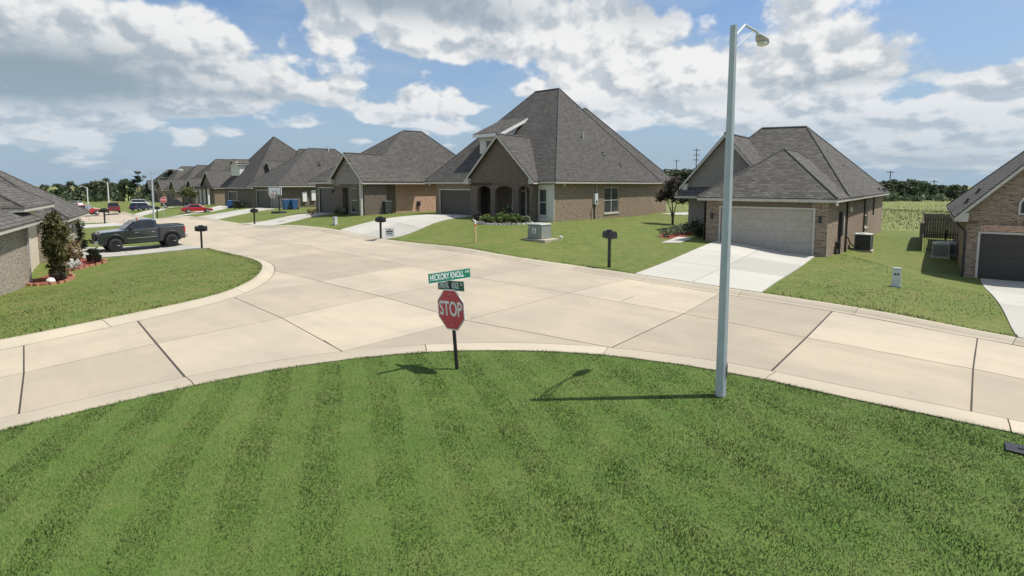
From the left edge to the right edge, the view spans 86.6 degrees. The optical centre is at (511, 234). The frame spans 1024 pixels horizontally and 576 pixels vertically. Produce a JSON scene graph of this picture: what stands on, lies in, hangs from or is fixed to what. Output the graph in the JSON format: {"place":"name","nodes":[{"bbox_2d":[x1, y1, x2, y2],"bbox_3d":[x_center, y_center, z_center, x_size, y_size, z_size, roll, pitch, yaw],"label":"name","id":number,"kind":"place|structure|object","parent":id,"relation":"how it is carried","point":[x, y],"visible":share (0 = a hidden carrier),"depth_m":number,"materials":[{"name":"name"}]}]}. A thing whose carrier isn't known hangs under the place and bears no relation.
{"place":"outdoors","nodes":[
{"label":"outdoors","id":0,"kind":"place"},
{"bbox_2d":[0,221,261,339],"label":"lawn","id":1,"kind":"structure","parent":0,"point":[124,271],"depth_m":18.01,"materials":[{"name":"green plant"}]},
{"bbox_2d":[0,170,88,295],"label":"corner house","id":2,"kind":"structure","parent":1,"relation":"on","point":[25,207],"depth_m":22.87,"materials":[{"name":"brick"}]},
{"bbox_2d":[68,223,74,245],"bbox_3d":[-26.508,0.041,32.615,0.170,1.390,1.520,-3,6,-32],"label":"window","id":3,"kind":"structure","parent":2,"relation":"in","point":[70,226],"depth_m":32.78,"materials":[{"name":"white glass"}]},
{"bbox_2d":[26,273,75,285],"bbox_3d":[-19.674,1.946,23.644,1.559,0.241,3.125,-1,5,-7],"label":"brick edging","id":4,"kind":"object","parent":1,"relation":"on","point":[59,282],"visible":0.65,"depth_m":22.41,"materials":[{"name":"orange brick"}]},
{"bbox_2d":[30,275,71,285],"bbox_3d":[-20.074,1.972,23.886,1.516,0.140,3.804,-2,6,-24],"label":"mulch bed","id":5,"kind":"object","parent":1,"relation":"on","point":[41,280],"visible":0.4,"depth_m":23.47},
{"bbox_2d":[38,209,71,277],"bbox_3d":[-19.705,0.494,23.468,1.138,3.194,1.565,-4,7,-40],"label":"shrub","id":6,"kind":"object","parent":5,"relation":"on","point":[54,237],"visible":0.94,"depth_m":23.25,"materials":[{"name":"green plant"}]},
{"bbox_2d":[46,271,66,280],"bbox_3d":[-19.330,1.818,23.154,0.706,0.601,0.616,1,5,6],"label":"shrub","id":7,"kind":"object","parent":5,"relation":"on","point":[57,276],"visible":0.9,"depth_m":23.11,"materials":[{"name":"green plant"}]},
{"bbox_2d":[75,219,89,248],"bbox_3d":[-25.344,-0.005,31.995,0.930,1.902,0.751,4,7,37],"label":"shrub","id":8,"kind":"object","parent":1,"relation":"on","point":[79,234],"visible":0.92,"depth_m":31.93,"materials":[{"name":"green plant"}]},
{"bbox_2d":[66,258,103,270],"bbox_3d":[-21.567,1.507,27.223,3.192,0.357,1.715,5,7,43],"label":"mulch bed","id":9,"kind":"object","parent":1,"relation":"on","point":[84,261],"visible":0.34,"depth_m":27.12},
{"bbox_2d":[62,259,82,268],"bbox_3d":[-20.953,1.458,25.938,0.694,0.673,0.756,0,5,5],"label":"shrub","id":10,"kind":"object","parent":9,"relation":"on","point":[73,264],"visible":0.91,"depth_m":25.86,"materials":[{"name":"white plant"}]},
{"bbox_2d":[64,239,83,263],"bbox_3d":[-21.646,0.911,26.678,0.890,1.439,1.331,3,6,27],"label":"shrub","id":11,"kind":"object","parent":9,"relation":"on","point":[79,254],"visible":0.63,"depth_m":26.61,"materials":[{"name":"beige plant"}]},
{"bbox_2d":[85,248,93,261],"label":"potted plant","id":12,"kind":"object","parent":9,"relation":"on","point":[89,257],"visible":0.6,"depth_m":27.25,"materials":[{"name":"plant"}]},
{"bbox_2d":[90,247,101,262],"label":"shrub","id":13,"kind":"object","parent":9,"relation":"on","point":[97,256],"visible":0.99,"depth_m":27.00,"materials":[{"name":"green plant"}]},
{"bbox_2d":[69,258,107,271],"bbox_3d":[-20.621,1.523,26.623,0.677,0.442,2.253,0,5,4],"label":"brick edging","id":14,"kind":"object","parent":1,"relation":"on","point":[91,265],"visible":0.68,"depth_m":26.42,"materials":[{"name":"orange brick"}]},
{"bbox_2d":[81,223,122,228],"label":"driveway","id":15,"kind":"structure","parent":1,"relation":"on","point":[101,225],"depth_m":42.63,"materials":[{"name":"concrete"}]},
{"bbox_2d":[73,243,208,258],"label":"driveway","id":16,"kind":"structure","parent":1,"relation":"on","point":[135,250],"depth_m":31.15,"materials":[{"name":"concrete"}]},
{"bbox_2d":[89,217,187,251],"bbox_3d":[-22.166,-0.109,32.366,1.926,1.877,4.629,5,9,43],"label":"pickup truck","id":17,"kind":"object","parent":16,"relation":"on","point":[139,230],"visible":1,"depth_m":31.77,"materials":[{"name":"paint"}]},
{"bbox_2d":[142,169,183,219],"bbox_3d":[-23.761,-2.040,36.961,2.802,4.870,0.210,-1,5,-12],"label":"street light","id":18,"kind":"object","parent":1,"relation":"on","point":[180,170],"visible":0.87,"depth_m":36.81,"materials":[{"name":"metal"}]},
{"bbox_2d":[194,225,207,247],"bbox_3d":[-17.342,0.278,30.352,0.595,1.630,0.267,-2,6,-20],"label":"mailbox","id":19,"kind":"object","parent":1,"relation":"on","point":[200,228],"visible":0.96,"depth_m":30.25,"materials":[{"name":"black paint"}]},
{"bbox_2d":[4,228,1019,336],"bbox_3d":[-4.968,1.706,16.139,37.996,0.812,19.918,5,7,45],"label":"verge fringe","id":20,"kind":"object","parent":1,"relation":"on","point":[618,270],"visible":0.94,"depth_m":15.92,"materials":[{"name":"green plant"}]},
{"bbox_2d":[0,220,274,349],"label":"kerb left corner","id":21,"kind":"object","parent":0,"point":[265,274],"visible":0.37,"depth_m":13.58,"materials":[{"name":"concrete"}]},
{"bbox_2d":[134,205,226,216],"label":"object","id":22,"kind":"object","parent":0,"point":[219,207],"depth_m":70.24,"materials":[{"name":"grey concrete"}]},
{"bbox_2d":[129,203,151,210],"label":"blue car","id":23,"kind":"object","parent":22,"relation":"on","point":[138,206],"visible":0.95,"depth_m":71.55,"materials":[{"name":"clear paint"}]},
{"bbox_2d":[180,204,212,212],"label":"red car","id":24,"kind":"object","parent":22,"relation":"on","point":[192,207],"visible":0.98,"depth_m":66.98,"materials":[{"name":"paint"}]},
{"bbox_2d":[36,186,971,201],"bbox_3d":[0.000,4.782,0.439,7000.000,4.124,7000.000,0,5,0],"label":"ground","id":25,"kind":"structure","parent":0,"point":[126,200],"depth_m":542.67,"materials":[{"name":"green plant"}]},
{"bbox_2d":[51,183,64,196],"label":"broadleaf tree","id":26,"kind":"object","parent":25,"relation":"on","point":[57,191],"visible":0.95,"depth_m":145.91,"materials":[{"name":"green plant"}]},
{"bbox_2d":[62,181,79,198],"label":"broadleaf tree","id":27,"kind":"object","parent":25,"relation":"on","point":[69,184],"visible":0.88,"depth_m":147.13,"materials":[{"name":"green plant"}]},
{"bbox_2d":[49,188,151,201],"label":"undergrowth","id":28,"kind":"object","parent":25,"relation":"on","point":[100,197],"visible":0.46,"depth_m":144.90,"materials":[{"name":"green plant"}]},
{"bbox_2d":[90,180,112,194],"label":"broadleaf tree","id":29,"kind":"object","parent":25,"relation":"on","point":[96,184],"visible":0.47,"depth_m":144.12,"materials":[{"name":"green plant"}]},
{"bbox_2d":[97,177,112,201],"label":"broadleaf tree","id":30,"kind":"object","parent":25,"relation":"on","point":[103,189],"visible":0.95,"depth_m":139.07,"materials":[{"name":"green plant"}]},
{"bbox_2d":[114,179,128,201],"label":"broadleaf tree","id":31,"kind":"object","parent":25,"relation":"on","point":[120,186],"visible":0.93,"depth_m":138.81,"materials":[{"name":"green plant"}]},
{"bbox_2d":[119,181,136,200],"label":"broadleaf tree","id":32,"kind":"object","parent":25,"relation":"on","point":[131,190],"visible":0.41,"depth_m":148.83,"materials":[{"name":"green plant"}]},
{"bbox_2d":[124,171,145,198],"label":"pine tree","id":33,"kind":"object","parent":25,"relation":"on","point":[131,184],"visible":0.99,"depth_m":138.74,"materials":[{"name":"green plant"}]},
{"bbox_2d":[142,169,175,195],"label":"house","id":34,"kind":"structure","parent":25,"relation":"on","point":[148,185],"depth_m":149.32,"materials":[{"name":"brick"}]},
{"bbox_2d":[153,166,193,201],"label":"house","id":35,"kind":"structure","parent":25,"relation":"on","point":[158,188],"depth_m":136.08,"materials":[{"name":"brick"}]},
{"bbox_2d":[163,165,207,201],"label":"house","id":36,"kind":"structure","parent":25,"relation":"on","point":[173,188],"depth_m":119.37,"materials":[{"name":"beige brick"}]},
{"bbox_2d":[882,180,895,191],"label":"broadleaf tree","id":37,"kind":"object","parent":25,"relation":"on","point":[891,184],"visible":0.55,"depth_m":166.70,"materials":[{"name":"green plant"}]},
{"bbox_2d":[892,182,908,194],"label":"broadleaf tree","id":38,"kind":"object","parent":25,"relation":"on","point":[902,190],"visible":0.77,"depth_m":167.36,"materials":[{"name":"green plant"}]},
{"bbox_2d":[906,180,923,196],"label":"broadleaf tree","id":39,"kind":"object","parent":25,"relation":"on","point":[913,190],"visible":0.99,"depth_m":165.73,"materials":[{"name":"green plant"}]},
{"bbox_2d":[883,191,961,201],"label":"undergrowth","id":40,"kind":"object","parent":25,"relation":"on","point":[920,196],"visible":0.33,"depth_m":162.69,"materials":[{"name":"green plant"}]},
{"bbox_2d":[927,184,938,194],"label":"broadleaf tree","id":41,"kind":"object","parent":25,"relation":"on","point":[932,192],"visible":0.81,"depth_m":174.66,"materials":[{"name":"green plant"}]},
{"bbox_2d":[943,184,960,199],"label":"broadleaf tree","id":42,"kind":"object","parent":25,"relation":"on","point":[948,192],"visible":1,"depth_m":164.63,"materials":[{"name":"green plant"}]},
{"bbox_2d":[0,351,1023,575],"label":"corner lawn","id":43,"kind":"structure","parent":0,"point":[224,547],"depth_m":6.01,"materials":[{"name":"green plant"}]},
{"bbox_2d":[428,268,470,369],"bbox_3d":[-1.096,1.653,9.665,0.647,2.072,0.564,0,5,5],"label":"stop sign","id":44,"kind":"object","parent":43,"relation":"on","point":[451,311],"visible":1,"depth_m":9.58,"materials":[{"name":"red metal"}]},
{"bbox_2d":[0,348,1023,435],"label":"lawn fringe","id":45,"kind":"object","parent":43,"relation":"on","point":[203,382],"visible":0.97,"depth_m":8.87,"materials":[{"name":"green plant"}]},
{"bbox_2d":[715,24,769,397],"bbox_3d":[3.774,-0.231,8.854,0.210,6.170,1.869,4,7,38],"label":"street light","id":46,"kind":"object","parent":43,"relation":"on","point":[762,40],"visible":0.99,"depth_m":8.17,"materials":[{"name":"metal"}]},
{"bbox_2d":[1004,441,1023,455],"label":"meter lid","id":47,"kind":"object","parent":43,"relation":"on","point":[1018,449],"visible":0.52,"depth_m":6.71,"materials":[{"name":"metal"}]},
{"bbox_2d":[0,212,1023,421],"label":"road","id":48,"kind":"structure","parent":0,"point":[318,292],"depth_m":12.39,"materials":[{"name":"concrete"}]},
{"bbox_2d":[78,205,98,214],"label":"red hatchback","id":49,"kind":"object","parent":48,"relation":"on","point":[92,211],"visible":0.35,"depth_m":65.28,"materials":[{"name":"paint"}]},
{"bbox_2d":[107,203,120,212],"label":"maroon truck","id":50,"kind":"object","parent":48,"relation":"on","point":[113,206],"visible":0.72,"depth_m":67.74,"materials":[{"name":"paint"}]},
{"bbox_2d":[93,207,1023,346],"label":"kerb far side","id":51,"kind":"structure","parent":48,"relation":"on","point":[920,323],"depth_m":17.06,"materials":[{"name":"concrete"}]},
{"bbox_2d":[0,343,1023,434],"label":"curb","id":52,"kind":"structure","parent":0,"point":[985,420],"depth_m":9.14,"materials":[{"name":"concrete"}]},
{"bbox_2d":[0,0,1023,185],"label":"sky","id":53,"kind":"structure","parent":0,"point":[91,90],"materials":[{"name":"blue"}]},
{"bbox_2d":[83,202,1023,336],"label":"lot lawn","id":54,"kind":"structure","parent":0,"point":[443,232],"depth_m":25.97,"materials":[{"name":"green plant"}]},
{"bbox_2d":[130,199,150,204],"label":"white van","id":55,"kind":"object","parent":54,"relation":"on","point":[139,201],"visible":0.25,"depth_m":96.65,"materials":[{"name":"paint"}]},
{"bbox_2d":[160,199,189,207],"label":"dark pickup","id":56,"kind":"object","parent":54,"relation":"on","point":[174,202],"visible":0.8,"depth_m":75.48,"materials":[{"name":"paint"}]},
{"bbox_2d":[180,185,198,203],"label":"young tree","id":57,"kind":"object","parent":54,"relation":"on","point":[184,191],"visible":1,"depth_m":84.02,"materials":[{"name":"green plant"}]},
{"bbox_2d":[178,159,230,203],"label":"house","id":58,"kind":"structure","parent":54,"relation":"on","point":[217,165],"depth_m":108.68,"materials":[{"name":"brick"}]},
{"bbox_2d":[195,166,230,204],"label":"column porch house","id":59,"kind":"structure","parent":54,"relation":"on","point":[211,192],"depth_m":89.84,"materials":[{"name":"beige brick"}]},
{"bbox_2d":[198,208,275,219],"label":"driveway hoop house","id":60,"kind":"structure","parent":54,"relation":"on","point":[217,216],"depth_m":51.92,"materials":[{"name":"concrete"}]},
{"bbox_2d":[233,198,246,208],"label":"shrub","id":61,"kind":"object","parent":54,"relation":"on","point":[239,204],"visible":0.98,"depth_m":71.95,"materials":[{"name":"green plant"}]},
{"bbox_2d":[220,137,304,207],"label":"twin dormer house","id":62,"kind":"structure","parent":54,"relation":"on","point":[271,153],"depth_m":79.06,"materials":[{"name":"brick"}]},
{"bbox_2d":[228,191,236,199],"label":"garage door","id":63,"kind":"structure","parent":62,"relation":"in","point":[233,194],"depth_m":78.97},
{"bbox_2d":[268,187,286,213],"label":"basketball hoop","id":64,"kind":"object","parent":54,"relation":"on","point":[274,191],"visible":0.91,"depth_m":51.24,"materials":[{"name":"black paint"}]},
{"bbox_2d":[281,199,290,209],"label":"wheelie bin","id":65,"kind":"object","parent":54,"relation":"on","point":[285,203],"visible":1,"depth_m":56.77,"materials":[{"name":"plastic"}]},
{"bbox_2d":[242,212,333,225],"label":"driveway","id":66,"kind":"structure","parent":54,"relation":"on","point":[284,220],"depth_m":44.85,"materials":[{"name":"concrete"}]},
{"bbox_2d":[290,199,298,208],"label":"wheelie bin","id":67,"kind":"object","parent":54,"relation":"on","point":[293,203],"visible":1,"depth_m":57.04,"materials":[{"name":"plastic"}]},
{"bbox_2d":[247,146,342,207],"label":"hoop house","id":68,"kind":"structure","parent":54,"relation":"on","point":[292,176],"depth_m":62.70,"materials":[{"name":"brick"}]},
{"bbox_2d":[256,190,271,207],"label":"garage door","id":69,"kind":"structure","parent":68,"relation":"in","point":[264,200],"depth_m":62.57,"materials":[{"name":"grey metal"}]},
{"bbox_2d":[333,205,346,214],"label":"shrub","id":70,"kind":"object","parent":54,"relation":"on","point":[338,211],"visible":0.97,"depth_m":44.47,"materials":[{"name":"green plant"}]},
{"bbox_2d":[375,216,385,238],"bbox_3d":[-7.735,-0.268,32.003,0.595,1.630,0.267,2,6,25],"label":"mailbox","id":71,"kind":"object","parent":54,"relation":"on","point":[380,219],"visible":0.96,"depth_m":31.92,"materials":[{"name":"black paint"}]},
{"bbox_2d":[308,130,455,215],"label":"vent gable house","id":72,"kind":"structure","parent":54,"relation":"on","point":[399,168],"depth_m":46.64,"materials":[{"name":"brick"}]},
{"bbox_2d":[318,187,333,212],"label":"garage door","id":73,"kind":"structure","parent":72,"relation":"in","point":[326,197],"depth_m":47.74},
{"bbox_2d":[350,188,356,212],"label":"window","id":74,"kind":"structure","parent":72,"relation":"in","point":[352,190],"depth_m":44.09,"materials":[{"name":"grey glass"}]},
{"bbox_2d":[382,201,392,213],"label":"wheelie bin","id":75,"kind":"object","parent":54,"relation":"on","point":[387,205],"visible":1,"depth_m":44.36,"materials":[{"name":"plastic"}]},
{"bbox_2d":[385,228,393,236],"bbox_3d":[-7.250,-0.029,32.231,0.560,0.700,0.020,1,5,15],"label":"yard sign","id":76,"kind":"object","parent":54,"relation":"on","point":[389,231],"visible":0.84,"depth_m":32.21,"materials":[{"name":"white paint"}]},
{"bbox_2d":[341,214,471,238],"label":"driveway","id":77,"kind":"structure","parent":54,"relation":"on","point":[403,225],"depth_m":35.93,"materials":[{"name":"concrete"}]},
{"bbox_2d":[472,219,533,224],"bbox_3d":[-1.092,-0.769,35.513,4.856,0.308,1.661,3,6,32],"label":"stone edging","id":78,"kind":"object","parent":54,"relation":"on","point":[473,220],"visible":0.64,"depth_m":34.52,"materials":[{"name":"grey stone"}]},
{"bbox_2d":[477,220,529,224],"bbox_3d":[-0.586,-0.807,36.226,3.080,0.216,4.540,-4,7,-37],"label":"mulch bed","id":79,"kind":"object","parent":54,"relation":"on","point":[510,222],"visible":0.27,"depth_m":35.72,"materials":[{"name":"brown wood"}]},
{"bbox_2d":[479,213,494,222],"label":"shrub","id":80,"kind":"object","parent":79,"relation":"on","point":[486,219],"visible":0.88,"depth_m":35.40,"materials":[{"name":"green plant"}]},
{"bbox_2d":[492,212,510,223],"bbox_3d":[-0.671,-1.053,35.077,1.263,0.912,1.271,-2,6,-19],"label":"shrub","id":81,"kind":"object","parent":79,"relation":"on","point":[501,219],"visible":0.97,"depth_m":34.88,"materials":[{"name":"green plant"}]},
{"bbox_2d":[499,203,512,215],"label":"shrub","id":82,"kind":"object","parent":79,"relation":"on","point":[504,211],"visible":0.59,"depth_m":36.45,"materials":[{"name":"green plant"}]},
{"bbox_2d":[508,212,525,222],"bbox_3d":[0.278,-1.054,35.135,1.241,0.867,1.080,0,5,-3],"label":"shrub","id":83,"kind":"object","parent":79,"relation":"on","point":[516,217],"visible":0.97,"depth_m":34.97,"materials":[{"name":"green plant"}]},
{"bbox_2d":[523,222,558,242],"bbox_3d":[1.539,-0.072,28.633,1.480,1.070,1.240,5,7,42],"label":"pad transformer","id":84,"kind":"object","parent":54,"relation":"on","point":[539,232],"visible":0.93,"depth_m":28.34,"materials":[{"name":"metal"}]},
{"bbox_2d":[528,225,540,237],"bbox_3d":[1.162,-0.155,28.385,0.880,0.640,0.019,5,7,42],"label":"door","id":85,"kind":"structure","parent":84,"relation":"in","point":[538,228],"depth_m":28.34,"materials":[{"name":"grey metal"}]},
{"bbox_2d":[424,88,669,221],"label":"brick house","id":86,"kind":"structure","parent":54,"relation":"on","point":[554,155],"depth_m":41.11,"materials":[{"name":"brown brick"}]},
{"bbox_2d":[439,189,469,214],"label":"garage door","id":87,"kind":"structure","parent":86,"relation":"in","point":[453,201],"depth_m":42.47,"materials":[{"name":"grey metal"}]},
{"bbox_2d":[512,186,527,215],"bbox_3d":[0.538,-2.292,39.483,1.400,2.500,0.138,4,7,40],"label":"front door","id":88,"kind":"structure","parent":86,"relation":"in","point":[524,195],"depth_m":39.24,"materials":[{"name":"metal"}]},
{"bbox_2d":[538,189,547,216],"bbox_3d":[2.133,-2.156,36.852,0.790,1.890,0.150,4,7,40],"label":"window","id":89,"kind":"structure","parent":86,"relation":"in","point":[542,192],"depth_m":36.83,"materials":[{"name":"grey glass"}]},
{"bbox_2d":[604,187,618,214],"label":"window","id":90,"kind":"structure","parent":86,"relation":"in","point":[611,193],"depth_m":42.20,"materials":[{"name":"grey glass"}]},
{"bbox_2d":[602,229,616,267],"bbox_3d":[3.770,0.687,21.043,0.267,1.770,0.595,-3,6,-28],"label":"mailbox","id":91,"kind":"object","parent":54,"relation":"on","point":[608,234],"visible":0.96,"depth_m":20.99,"materials":[{"name":"black paint"}]},
{"bbox_2d":[655,175,688,224],"bbox_3d":[11.077,-2.360,37.207,2.465,3.530,1.816,0,5,0],"label":"crape myrtle","id":92,"kind":"object","parent":54,"relation":"on","point":[671,184],"visible":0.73,"depth_m":37.06,"materials":[{"name":"green plant"}]},
{"bbox_2d":[659,231,693,238],"bbox_3d":[9.771,0.004,32.466,1.676,0.215,4.717,3,6,28],"label":"mulch bed","id":93,"kind":"object","parent":54,"relation":"on","point":[686,234],"visible":0.48,"depth_m":31.97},
{"bbox_2d":[658,227,675,236],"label":"shrub","id":94,"kind":"object","parent":93,"relation":"on","point":[668,232],"visible":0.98,"depth_m":31.19,"materials":[{"name":"green plant"}]},
{"bbox_2d":[661,237,691,242],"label":"garden path","id":95,"kind":"structure","parent":54,"relation":"on","point":[678,240],"depth_m":29.20,"materials":[{"name":"concrete"}]},
{"bbox_2d":[690,223,702,236],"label":"shrub","id":96,"kind":"object","parent":54,"relation":"on","point":[699,231],"visible":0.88,"depth_m":31.24,"materials":[{"name":"green plant"}]},
{"bbox_2d":[635,241,814,292],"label":"driveway","id":97,"kind":"structure","parent":54,"relation":"on","point":[756,269],"depth_m":21.34,"materials":[{"name":"concrete"}]},
{"bbox_2d":[674,126,889,256],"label":"garage house","id":98,"kind":"structure","parent":54,"relation":"on","point":[804,190],"depth_m":28.93,"materials":[{"name":"brick"}]},
{"bbox_2d":[718,206,815,255],"bbox_3d":[12.813,-0.120,27.590,4.540,2.590,0.170,4,7,39],"label":"garage door","id":99,"kind":"structure","parent":98,"relation":"in","point":[783,229],"depth_m":27.28,"materials":[{"name":"white metal"}]},
{"bbox_2d":[854,232,873,252],"bbox_3d":[20.300,0.530,31.380,0.960,1.300,0.960,4,7,39],"label":"air conditioner","id":100,"kind":"object","parent":54,"relation":"on","point":[863,241],"visible":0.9,"depth_m":31.06,"materials":[{"name":"metal"}]},
{"bbox_2d":[890,267,901,287],"bbox_3d":[13.100,1.549,18.519,0.300,0.870,0.218,3,6,30],"label":"utility pedestal","id":101,"kind":"object","parent":54,"relation":"on","point":[896,277],"visible":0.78,"depth_m":18.44,"materials":[{"name":"metal"}]},
{"bbox_2d":[918,213,953,250],"bbox_3d":[28.743,-0.138,36.346,12.329,2.333,5.672,-2,6,-19],"label":"wooden fence","id":102,"kind":"object","parent":54,"relation":"on","point":[925,227],"visible":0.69,"depth_m":39.11,"materials":[{"name":"brown wood"}]},
{"bbox_2d":[930,241,949,258],"bbox_3d":[23.750,0.952,30.113,0.864,1.150,0.864,4,7,37],"label":"air conditioner","id":103,"kind":"object","parent":54,"relation":"on","point":[940,249],"visible":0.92,"depth_m":29.83,"materials":[{"name":"metal"}]},
{"bbox_2d":[924,230,957,252],"bbox_3d":[24.686,0.455,31.179,1.630,1.500,0.084,4,6,36],"label":"iron fence","id":104,"kind":"object","parent":54,"relation":"on","point":[945,234],"visible":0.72,"depth_m":31.25,"materials":[{"name":"black metal"}]},
{"bbox_2d":[944,241,956,256],"bbox_3d":[24.700,0.879,30.759,0.792,1.050,0.792,4,7,37],"label":"air conditioner","id":105,"kind":"object","parent":54,"relation":"on","point":[953,247],"visible":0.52,"depth_m":30.38,"materials":[{"name":"metal"}]},
{"bbox_2d":[946,151,1023,280],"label":"house","id":106,"kind":"structure","parent":54,"relation":"on","point":[987,214],"depth_m":24.29,"materials":[{"name":"brick"}]},
{"bbox_2d":[975,231,1023,280],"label":"garage door","id":107,"kind":"structure","parent":106,"relation":"in","point":[999,255],"depth_m":24.17,"materials":[{"name":"grey metal"}]},
{"bbox_2d":[980,278,1023,338],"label":"driveway","id":108,"kind":"structure","parent":54,"relation":"on","point":[1008,296],"depth_m":17.39,"materials":[{"name":"concrete"}]},
{"bbox_2d":[666,198,952,230],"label":"field","id":109,"kind":"structure","parent":0,"point":[678,206],"depth_m":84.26,"materials":[{"name":"green plant"}]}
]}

